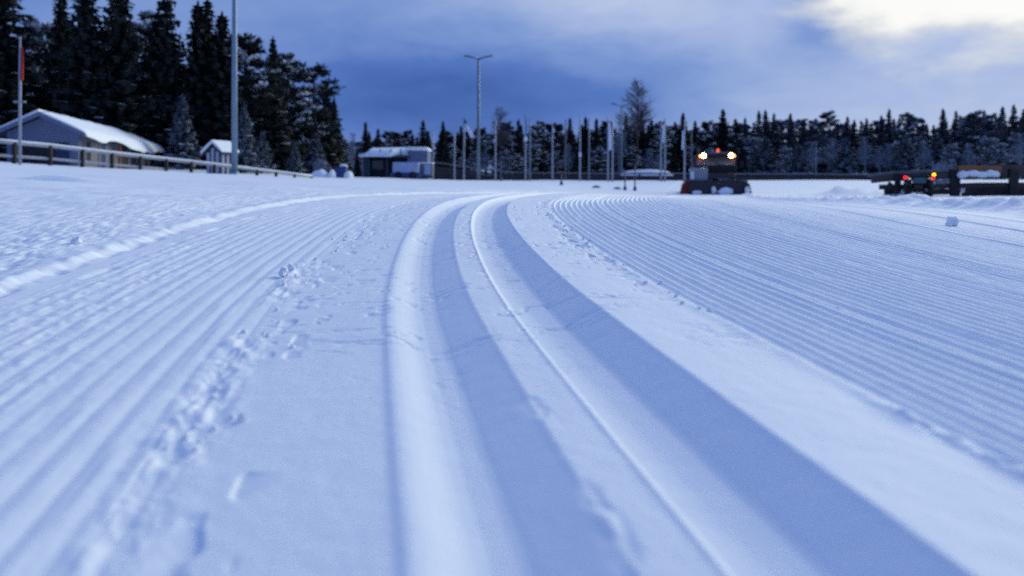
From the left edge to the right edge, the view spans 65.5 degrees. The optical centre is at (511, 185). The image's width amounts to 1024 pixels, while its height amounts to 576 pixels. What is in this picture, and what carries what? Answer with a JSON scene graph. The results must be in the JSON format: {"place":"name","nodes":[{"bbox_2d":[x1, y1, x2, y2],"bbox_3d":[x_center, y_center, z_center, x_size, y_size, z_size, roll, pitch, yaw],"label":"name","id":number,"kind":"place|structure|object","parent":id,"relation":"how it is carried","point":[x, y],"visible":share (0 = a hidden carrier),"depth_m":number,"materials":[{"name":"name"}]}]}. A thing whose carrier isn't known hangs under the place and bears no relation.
{"place":"outdoors","nodes":[
{"label":"outdoors","id":0,"kind":"place"},
{"bbox_2d":[0,161,1023,575],"bbox_3d":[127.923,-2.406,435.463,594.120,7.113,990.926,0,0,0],"label":"ground","id":1,"kind":"structure","parent":0,"point":[486,379],"depth_m":1.25,"materials":[{"name":"snow"}]},
{"bbox_2d":[13,37,25,164],"bbox_3d":[-20.508,-3.409,33.206,0.500,5.648,0.151,0,0,0],"label":"flagpole","id":2,"kind":"object","parent":1,"relation":"on","point":[21,70],"visible":0.99,"depth_m":33.16,"materials":[{"name":"grey metal"}]},
{"bbox_2d":[0,0,52,161],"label":"spruce tree","id":3,"kind":"object","parent":1,"relation":"on","point":[9,68],"visible":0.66,"depth_m":59.54,"materials":[{"name":"green plant"}]},
{"bbox_2d":[20,14,52,96],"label":"pine tree","id":4,"kind":"object","parent":1,"relation":"on","point":[39,43],"visible":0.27,"depth_m":65.29,"materials":[{"name":"green plant"}]},
{"bbox_2d":[30,0,76,112],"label":"spruce tree","id":5,"kind":"object","parent":1,"relation":"on","point":[58,34],"visible":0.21,"depth_m":62.37,"materials":[{"name":"green plant"}]},
{"bbox_2d":[0,109,169,168],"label":"cabin","id":6,"kind":"object","parent":1,"relation":"on","point":[41,126],"visible":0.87,"depth_m":42.31,"materials":[{"name":"grey wood"}]},
{"bbox_2d":[46,0,127,123],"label":"spruce tree","id":7,"kind":"object","parent":1,"relation":"on","point":[84,40],"visible":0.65,"depth_m":57.05,"materials":[{"name":"green plant"}]},
{"bbox_2d":[69,0,165,155],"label":"spruce tree","id":8,"kind":"object","parent":1,"relation":"on","point":[124,88],"visible":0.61,"depth_m":58.06,"materials":[{"name":"green plant"}]},
{"bbox_2d":[110,10,182,122],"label":"pine tree","id":9,"kind":"object","parent":1,"relation":"on","point":[145,15],"visible":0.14,"depth_m":65.62,"materials":[{"name":"green plant"}]},
{"bbox_2d":[0,139,312,177],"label":"rail fence","id":10,"kind":"object","parent":1,"relation":"on","point":[50,158],"visible":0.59,"depth_m":38.90,"materials":[{"name":"brown wood"}]},
{"bbox_2d":[131,0,193,163],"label":"spruce tree","id":11,"kind":"object","parent":1,"relation":"on","point":[165,64],"visible":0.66,"depth_m":60.29,"materials":[{"name":"green plant"}]},
{"bbox_2d":[158,93,203,169],"bbox_3d":[-23.295,-3.576,56.037,3.192,5.890,3.400,0,0,-31],"label":"spruce tree","id":12,"kind":"object","parent":1,"relation":"on","point":[180,147],"visible":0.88,"depth_m":55.63,"materials":[{"name":"green plant"}]},
{"bbox_2d":[163,1,226,169],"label":"spruce tree","id":13,"kind":"object","parent":1,"relation":"on","point":[197,60],"visible":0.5,"depth_m":61.30,"materials":[{"name":"green plant"}]},
{"bbox_2d":[185,0,216,169],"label":"spruce tree","id":14,"kind":"object","parent":1,"relation":"on","point":[208,12],"visible":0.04,"depth_m":63.83,"materials":[{"name":"green plant"}]},
{"bbox_2d":[200,140,239,173],"bbox_3d":[-17.316,-1.367,47.042,1.725,2.640,1.580,0,0,20],"label":"kiosk","id":15,"kind":"object","parent":1,"relation":"on","point":[216,151],"visible":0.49,"depth_m":46.45,"materials":[{"name":"wood"}]},
{"bbox_2d":[190,11,256,161],"bbox_3d":[-22.465,-7.112,61.931,5.314,13.098,5.755,0,0,43],"label":"spruce tree","id":16,"kind":"object","parent":1,"relation":"on","point":[221,98],"visible":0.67,"depth_m":61.20,"materials":[{"name":"green plant"}]},
{"bbox_2d":[230,0,238,174],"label":"street lamp","id":17,"kind":"object","parent":1,"relation":"on","point":[234,152],"visible":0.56,"depth_m":44.87,"materials":[{"name":"metal"}]},
{"bbox_2d":[211,32,286,171],"bbox_3d":[-21.284,-6.467,63.988,6.483,12.022,5.698,0,0,0],"label":"pine tree","id":18,"kind":"object","parent":1,"relation":"on","point":[249,45],"visible":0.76,"depth_m":63.50,"materials":[{"name":"green plant"}]},
{"bbox_2d":[237,106,263,172],"bbox_3d":[-18.097,-2.969,54.075,2.646,5.124,2.484,0,0,-3],"label":"spruce tree","id":19,"kind":"object","parent":1,"relation":"on","point":[246,155],"visible":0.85,"depth_m":53.78,"materials":[{"name":"green plant"}]},
{"bbox_2d":[253,130,279,173],"bbox_3d":[-17.826,-2.311,56.916,2.128,3.391,2.267,0,0,24],"label":"spruce tree","id":20,"kind":"object","parent":1,"relation":"on","point":[265,157],"visible":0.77,"depth_m":56.78,"materials":[{"name":"green plant"}]},
{"bbox_2d":[252,36,298,170],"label":"spruce tree","id":21,"kind":"object","parent":1,"relation":"on","point":[279,149],"visible":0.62,"depth_m":65.45,"materials":[{"name":"green plant"}]},
{"bbox_2d":[264,51,322,160],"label":"pine tree","id":22,"kind":"object","parent":1,"relation":"on","point":[293,72],"visible":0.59,"depth_m":68.41,"materials":[{"name":"green plant"}]},
{"bbox_2d":[285,143,305,173],"bbox_3d":[-16.280,-1.982,59.974,1.695,2.702,1.806,0,0,-26],"label":"spruce tree","id":23,"kind":"object","parent":1,"relation":"on","point":[294,164],"visible":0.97,"depth_m":59.80,"materials":[{"name":"green plant"}]},
{"bbox_2d":[281,62,345,154],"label":"pine tree","id":24,"kind":"object","parent":1,"relation":"on","point":[317,108],"visible":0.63,"depth_m":70.71,"materials":[{"name":"green plant"}]},
{"bbox_2d":[301,131,331,173],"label":"spruce tree","id":25,"kind":"object","parent":1,"relation":"on","point":[315,148],"visible":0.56,"depth_m":66.68,"materials":[{"name":"green plant"}]},
{"bbox_2d":[306,83,347,172],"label":"spruce tree","id":26,"kind":"object","parent":1,"relation":"on","point":[331,160],"visible":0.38,"depth_m":72.57,"materials":[{"name":"green plant"}]},
{"bbox_2d":[327,99,352,170],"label":"spruce tree","id":27,"kind":"object","parent":1,"relation":"on","point":[341,137],"visible":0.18,"depth_m":74.86,"materials":[{"name":"green plant"}]},
{"bbox_2d":[354,121,370,176],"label":"spruce tree","id":28,"kind":"object","parent":1,"relation":"on","point":[365,146],"visible":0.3,"depth_m":107.32,"materials":[{"name":"green plant"}]},
{"bbox_2d":[359,147,431,179],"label":"lodge","id":29,"kind":"structure","parent":1,"relation":"on","point":[377,162],"depth_m":65.64,"materials":[{"name":"grey wood"}]},
{"bbox_2d":[371,159,384,176],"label":"doorway","id":30,"kind":"structure","parent":29,"relation":"in","point":[377,165],"depth_m":65.87,"materials":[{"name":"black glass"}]},
{"bbox_2d":[390,162,420,178],"bbox_3d":[-8.206,-1.168,61.972,2.298,1.303,2.055,0,0,0],"label":"trailer","id":31,"kind":"object","parent":1,"relation":"on","point":[411,170],"visible":0.87,"depth_m":61.00,"materials":[{"name":"blue paint"}]},
{"bbox_2d":[415,121,431,161],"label":"spruce tree","id":32,"kind":"object","parent":1,"relation":"on","point":[423,139],"visible":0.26,"depth_m":105.11,"materials":[{"name":"green plant"}]},
{"bbox_2d":[420,162,433,177],"bbox_3d":[-6.655,-1.230,62.597,0.973,1.214,1.305,0,0,0],"label":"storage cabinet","id":33,"kind":"object","parent":1,"relation":"on","point":[427,169],"visible":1,"depth_m":61.96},
{"bbox_2d":[434,122,451,171],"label":"spruce tree","id":34,"kind":"object","parent":1,"relation":"on","point":[442,141],"visible":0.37,"depth_m":107.14,"materials":[{"name":"green plant"}]},
{"bbox_2d":[453,126,470,175],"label":"spruce tree","id":35,"kind":"object","parent":1,"relation":"on","point":[459,144],"visible":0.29,"depth_m":110.78,"materials":[{"name":"green plant"}]},
{"bbox_2d":[463,118,473,179],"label":"flagpole","id":36,"kind":"object","parent":1,"relation":"on","point":[470,132],"visible":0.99,"depth_m":77.95,"materials":[{"name":"white metal"}]},
{"bbox_2d":[464,55,492,179],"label":"street lamp","id":37,"kind":"object","parent":1,"relation":"on","point":[478,118],"visible":0.88,"depth_m":73.90,"materials":[{"name":"metal"}]},
{"bbox_2d":[469,127,490,167],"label":"pine tree","id":38,"kind":"object","parent":1,"relation":"on","point":[483,142],"visible":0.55,"depth_m":105.37,"materials":[{"name":"green plant"}]},
{"bbox_2d":[488,106,513,172],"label":"birch tree","id":39,"kind":"object","parent":1,"relation":"on","point":[499,132],"visible":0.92,"depth_m":97.91,"materials":[{"name":"brown plant"}]},
{"bbox_2d":[496,149,511,173],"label":"pine tree","id":40,"kind":"object","parent":1,"relation":"on","point":[503,159],"visible":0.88,"depth_m":96.19,"materials":[{"name":"green plant"}]},
{"bbox_2d":[493,121,517,170],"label":"pine tree","id":41,"kind":"object","parent":1,"relation":"on","point":[508,146],"visible":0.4,"depth_m":103.66,"materials":[{"name":"green plant"}]},
{"bbox_2d":[508,154,526,173],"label":"pine tree","id":42,"kind":"object","parent":1,"relation":"on","point":[517,158],"visible":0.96,"depth_m":92.49,"materials":[{"name":"green plant"}]},
{"bbox_2d":[510,119,526,174],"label":"spruce tree","id":43,"kind":"object","parent":1,"relation":"on","point":[518,149],"visible":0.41,"depth_m":110.62,"materials":[{"name":"green plant"}]},
{"bbox_2d":[522,143,543,174],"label":"pine tree","id":44,"kind":"object","parent":1,"relation":"on","point":[535,150],"visible":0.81,"depth_m":97.72,"materials":[{"name":"green plant"}]},
{"bbox_2d":[523,120,548,174],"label":"pine tree","id":45,"kind":"object","parent":1,"relation":"on","point":[539,127],"visible":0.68,"depth_m":99.82,"materials":[{"name":"green plant"}]},
{"bbox_2d":[542,122,559,174],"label":"pine tree","id":46,"kind":"object","parent":1,"relation":"on","point":[548,127],"visible":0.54,"depth_m":104.26,"materials":[{"name":"green plant"}]},
{"bbox_2d":[544,151,563,174],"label":"pine tree","id":47,"kind":"object","parent":1,"relation":"on","point":[557,167],"visible":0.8,"depth_m":95.13,"materials":[{"name":"green plant"}]},
{"bbox_2d":[550,123,572,174],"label":"pine tree","id":48,"kind":"object","parent":1,"relation":"on","point":[559,128],"visible":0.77,"depth_m":108.61,"materials":[{"name":"green plant"}]},
{"bbox_2d":[560,119,576,174],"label":"spruce tree","id":49,"kind":"object","parent":1,"relation":"on","point":[570,133],"visible":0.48,"depth_m":110.73,"materials":[{"name":"green plant"}]},
{"bbox_2d":[570,143,586,174],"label":"spruce tree","id":50,"kind":"object","parent":1,"relation":"on","point":[575,169],"visible":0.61,"depth_m":93.00,"materials":[{"name":"green plant"}]},
{"bbox_2d":[581,116,591,174],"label":"spruce tree","id":51,"kind":"object","parent":1,"relation":"on","point":[584,141],"visible":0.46,"depth_m":109.65,"materials":[{"name":"green plant"}]},
{"bbox_2d":[586,117,604,174],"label":"spruce tree","id":52,"kind":"object","parent":1,"relation":"on","point":[597,137],"visible":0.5,"depth_m":105.98,"materials":[{"name":"green plant"}]},
{"bbox_2d":[590,146,610,172],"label":"pine tree","id":53,"kind":"object","parent":1,"relation":"on","point":[600,152],"visible":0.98,"depth_m":95.31,"materials":[{"name":"green plant"}]},
{"bbox_2d":[594,150,623,175],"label":"spruce tree","id":54,"kind":"object","parent":1,"relation":"on","point":[615,167],"visible":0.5,"depth_m":97.95,"materials":[{"name":"green plant"}]},
{"bbox_2d":[599,121,619,158],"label":"pine tree","id":55,"kind":"object","parent":1,"relation":"on","point":[604,124],"visible":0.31,"depth_m":108.86,"materials":[{"name":"green plant"}]},
{"bbox_2d":[607,118,611,181],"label":"flagpole","id":56,"kind":"object","parent":1,"relation":"on","point":[609,139],"visible":0.98,"depth_m":75.96,"materials":[{"name":"white metal"}]},
{"bbox_2d":[611,114,630,175],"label":"birch tree","id":57,"kind":"object","parent":1,"relation":"on","point":[618,139],"visible":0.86,"depth_m":96.89,"materials":[{"name":"plant"}]},
{"bbox_2d":[616,116,635,170],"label":"spruce tree","id":58,"kind":"object","parent":1,"relation":"on","point":[624,165],"visible":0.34,"depth_m":103.75,"materials":[{"name":"green plant"}]},
{"bbox_2d":[620,145,643,170],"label":"pine tree","id":59,"kind":"object","parent":1,"relation":"on","point":[633,150],"visible":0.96,"depth_m":93.86,"materials":[{"name":"green plant"}]},
{"bbox_2d":[613,78,657,168],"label":"birch tree","id":60,"kind":"object","parent":1,"relation":"on","point":[637,128],"visible":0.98,"depth_m":95.69,"materials":[{"name":"brown plant"}]},
{"bbox_2d":[633,109,648,168],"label":"spruce tree","id":61,"kind":"object","parent":1,"relation":"on","point":[641,137],"visible":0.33,"depth_m":106.52,"materials":[{"name":"green plant"}]},
{"bbox_2d":[434,161,870,180],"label":"plank fence","id":62,"kind":"object","parent":1,"relation":"on","point":[449,174],"visible":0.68,"depth_m":82.06,"materials":[{"name":"wood"}]},
{"bbox_2d":[639,120,666,170],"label":"spruce tree","id":63,"kind":"object","parent":1,"relation":"on","point":[649,137],"visible":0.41,"depth_m":104.96,"materials":[{"name":"green plant"}]},
{"bbox_2d":[649,121,675,169],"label":"pine tree","id":64,"kind":"object","parent":1,"relation":"on","point":[669,133],"visible":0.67,"depth_m":101.44,"materials":[{"name":"green plant"}]},
{"bbox_2d":[671,113,693,175],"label":"spruce tree","id":65,"kind":"object","parent":1,"relation":"on","point":[680,152],"visible":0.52,"depth_m":107.47,"materials":[{"name":"green plant"}]},
{"bbox_2d":[681,145,700,167],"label":"pine tree","id":66,"kind":"object","parent":1,"relation":"on","point":[688,153],"visible":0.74,"depth_m":96.43,"materials":[{"name":"green plant"}]},
{"bbox_2d":[694,120,717,155],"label":"pine tree","id":67,"kind":"object","parent":1,"relation":"on","point":[703,136],"visible":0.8,"depth_m":104.78,"materials":[{"name":"green plant"}]},
{"bbox_2d":[680,149,751,194],"bbox_3d":[13.328,-0.921,52.432,4.370,2.973,6.375,0,0,13],"label":"snow groomer","id":68,"kind":"object","parent":1,"relation":"on","point":[712,172],"visible":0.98,"depth_m":50.27,"materials":[{"name":"paint"}]},
{"bbox_2d":[712,110,733,152],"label":"spruce tree","id":69,"kind":"object","parent":1,"relation":"on","point":[721,133],"visible":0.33,"depth_m":107.01,"materials":[{"name":"green plant"}]},
{"bbox_2d":[724,124,746,161],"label":"pine tree","id":70,"kind":"object","parent":1,"relation":"on","point":[731,136],"visible":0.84,"depth_m":101.84,"materials":[{"name":"green plant"}]},
{"bbox_2d":[735,145,750,175],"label":"spruce tree","id":71,"kind":"object","parent":1,"relation":"on","point":[743,169],"visible":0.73,"depth_m":93.71,"materials":[{"name":"green plant"}]},
{"bbox_2d":[743,136,763,172],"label":"pine tree","id":72,"kind":"object","parent":1,"relation":"on","point":[753,142],"visible":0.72,"depth_m":95.88,"materials":[{"name":"green plant"}]},
{"bbox_2d":[749,136,783,175],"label":"spruce tree","id":73,"kind":"object","parent":1,"relation":"on","point":[765,161],"visible":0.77,"depth_m":93.78,"materials":[{"name":"green plant"}]},
{"bbox_2d":[767,114,783,175],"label":"spruce tree","id":74,"kind":"object","parent":1,"relation":"on","point":[776,145],"visible":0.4,"depth_m":109.38,"materials":[{"name":"green plant"}]},
{"bbox_2d":[774,147,795,172],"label":"pine tree","id":75,"kind":"object","parent":1,"relation":"on","point":[786,150],"visible":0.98,"depth_m":92.43,"materials":[{"name":"green plant"}]},
{"bbox_2d":[779,112,797,172],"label":"spruce tree","id":76,"kind":"object","parent":1,"relation":"on","point":[790,139],"visible":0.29,"depth_m":104.34,"materials":[{"name":"green plant"}]},
{"bbox_2d":[781,144,813,175],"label":"spruce tree","id":77,"kind":"object","parent":1,"relation":"on","point":[799,166],"visible":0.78,"depth_m":91.91,"materials":[{"name":"green plant"}]},
{"bbox_2d":[797,118,813,170],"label":"spruce tree","id":78,"kind":"object","parent":1,"relation":"on","point":[803,139],"visible":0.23,"depth_m":108.41,"materials":[{"name":"green plant"}]},
{"bbox_2d":[802,118,827,172],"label":"pine tree","id":79,"kind":"object","parent":1,"relation":"on","point":[813,129],"visible":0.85,"depth_m":99.75,"materials":[{"name":"green plant"}]},
{"bbox_2d":[816,110,842,172],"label":"pine tree","id":80,"kind":"object","parent":1,"relation":"on","point":[830,121],"visible":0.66,"depth_m":101.48,"materials":[{"name":"green plant"}]},
{"bbox_2d":[825,136,868,175],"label":"spruce tree","id":81,"kind":"object","parent":1,"relation":"on","point":[845,164],"visible":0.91,"depth_m":91.77,"materials":[{"name":"green plant"}]},
{"bbox_2d":[837,116,857,170],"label":"spruce tree","id":82,"kind":"object","parent":1,"relation":"on","point":[847,132],"visible":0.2,"depth_m":110.03,"materials":[{"name":"green plant"}]},
{"bbox_2d":[854,136,876,175],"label":"birch tree","id":83,"kind":"object","parent":1,"relation":"on","point":[864,156],"visible":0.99,"depth_m":92.12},
{"bbox_2d":[855,117,876,175],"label":"spruce tree","id":84,"kind":"object","parent":1,"relation":"on","point":[869,167],"visible":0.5,"depth_m":106.07,"materials":[{"name":"green plant"}]},
{"bbox_2d":[872,115,891,172],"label":"spruce tree","id":85,"kind":"object","parent":1,"relation":"on","point":[881,140],"visible":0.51,"depth_m":105.27,"materials":[{"name":"green plant"}]},
{"bbox_2d":[883,109,894,164],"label":"spruce tree","id":86,"kind":"object","parent":1,"relation":"on","point":[888,130],"visible":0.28,"depth_m":111.33,"materials":[{"name":"green plant"}]},
{"bbox_2d":[884,134,921,171],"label":"spruce tree","id":87,"kind":"object","parent":1,"relation":"on","point":[905,161],"visible":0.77,"depth_m":91.97,"materials":[{"name":"green plant"}]},
{"bbox_2d":[889,112,924,160],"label":"pine tree","id":88,"kind":"object","parent":1,"relation":"on","point":[910,126],"visible":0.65,"depth_m":99.98,"materials":[{"name":"green plant"}]},
{"bbox_2d":[908,116,929,159],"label":"pine tree","id":89,"kind":"object","parent":1,"relation":"on","point":[921,128],"visible":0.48,"depth_m":101.80,"materials":[{"name":"green plant"}]},
{"bbox_2d":[903,173,935,195],"bbox_3d":[18.942,-0.051,37.141,1.305,1.066,2.072,0,0,24],"label":"quad bike","id":90,"kind":"object","parent":1,"relation":"on","point":[924,182],"visible":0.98,"depth_m":36.43,"materials":[{"name":"metal"}]},
{"bbox_2d":[920,132,954,169],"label":"spruce tree","id":91,"kind":"object","parent":1,"relation":"on","point":[935,149],"visible":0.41,"depth_m":97.63,"materials":[{"name":"green plant"}]},
{"bbox_2d":[932,158,953,183],"bbox_3d":[28.126,-0.598,52.042,1.964,2.458,1.945,0,0,-44],"label":"bush","id":92,"kind":"object","parent":1,"relation":"on","point":[938,165],"visible":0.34,"depth_m":51.77,"materials":[{"name":"green plant"}]},
{"bbox_2d":[868,165,1023,195],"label":"log fence","id":93,"kind":"object","parent":1,"relation":"on","point":[1012,186],"visible":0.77,"depth_m":37.98,"materials":[{"name":"brown wood"}]},
{"bbox_2d":[936,109,958,161],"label":"spruce tree","id":94,"kind":"object","parent":1,"relation":"on","point":[943,132],"visible":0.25,"depth_m":105.02,"materials":[{"name":"green plant"}]},
{"bbox_2d":[939,143,960,166],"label":"pine tree","id":95,"kind":"object","parent":1,"relation":"on","point":[951,148],"visible":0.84,"depth_m":94.38,"materials":[{"name":"green plant"}]},
{"bbox_2d":[948,112,973,165],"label":"spruce tree","id":96,"kind":"object","parent":1,"relation":"on","point":[956,122],"visible":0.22,"depth_m":110.02,"materials":[{"name":"green plant"}]},
{"bbox_2d":[951,116,982,179],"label":"pine tree","id":97,"kind":"object","parent":1,"relation":"on","point":[961,133],"visible":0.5,"depth_m":107.95,"materials":[{"name":"green plant"}]},
{"bbox_2d":[960,109,990,179],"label":"pine tree","id":98,"kind":"object","parent":1,"relation":"on","point":[975,138],"visible":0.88,"depth_m":105.66,"materials":[{"name":"green plant"}]},
{"bbox_2d":[973,136,1004,179],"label":"pine tree","id":99,"kind":"object","parent":1,"relation":"on","point":[986,141],"visible":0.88,"depth_m":94.27,"materials":[{"name":"green plant"}]},
{"bbox_2d":[978,113,1008,179],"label":"pine tree","id":100,"kind":"object","parent":1,"relation":"on","point":[989,125],"visible":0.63,"depth_m":100.60,"materials":[{"name":"green plant"}]},
{"bbox_2d":[990,142,1012,179],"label":"pine tree","id":101,"kind":"object","parent":1,"relation":"on","point":[1001,148],"visible":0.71,"depth_m":94.01,"materials":[{"name":"green plant"}]},
{"bbox_2d":[994,105,1014,179],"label":"spruce tree","id":102,"kind":"object","parent":1,"relation":"on","point":[1005,129],"visible":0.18,"depth_m":110.04,"materials":[{"name":"green plant"}]},
{"bbox_2d":[1007,105,1019,163],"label":"spruce tree","id":103,"kind":"object","parent":1,"relation":"on","point":[1014,123],"visible":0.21,"depth_m":111.57,"materials":[{"name":"green plant"}]},
{"bbox_2d":[1007,113,1023,179],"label":"spruce tree","id":104,"kind":"object","parent":1,"relation":"on","point":[1021,128],"visible":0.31,"depth_m":104.61,"materials":[{"name":"green plant"}]},
{"bbox_2d":[1007,133,1023,179],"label":"birch tree","id":105,"kind":"object","parent":1,"relation":"on","point":[1020,148],"visible":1,"depth_m":92.36,"materials":[{"name":"plant"}]},
{"bbox_2d":[1,0,1023,179],"label":"sky","id":106,"kind":"structure","parent":0,"point":[400,65],"materials":[{"name":"blue"}]},
{"bbox_2d":[621,169,673,175],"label":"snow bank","id":107,"kind":"structure","parent":0,"point":[646,171],"depth_m":89.19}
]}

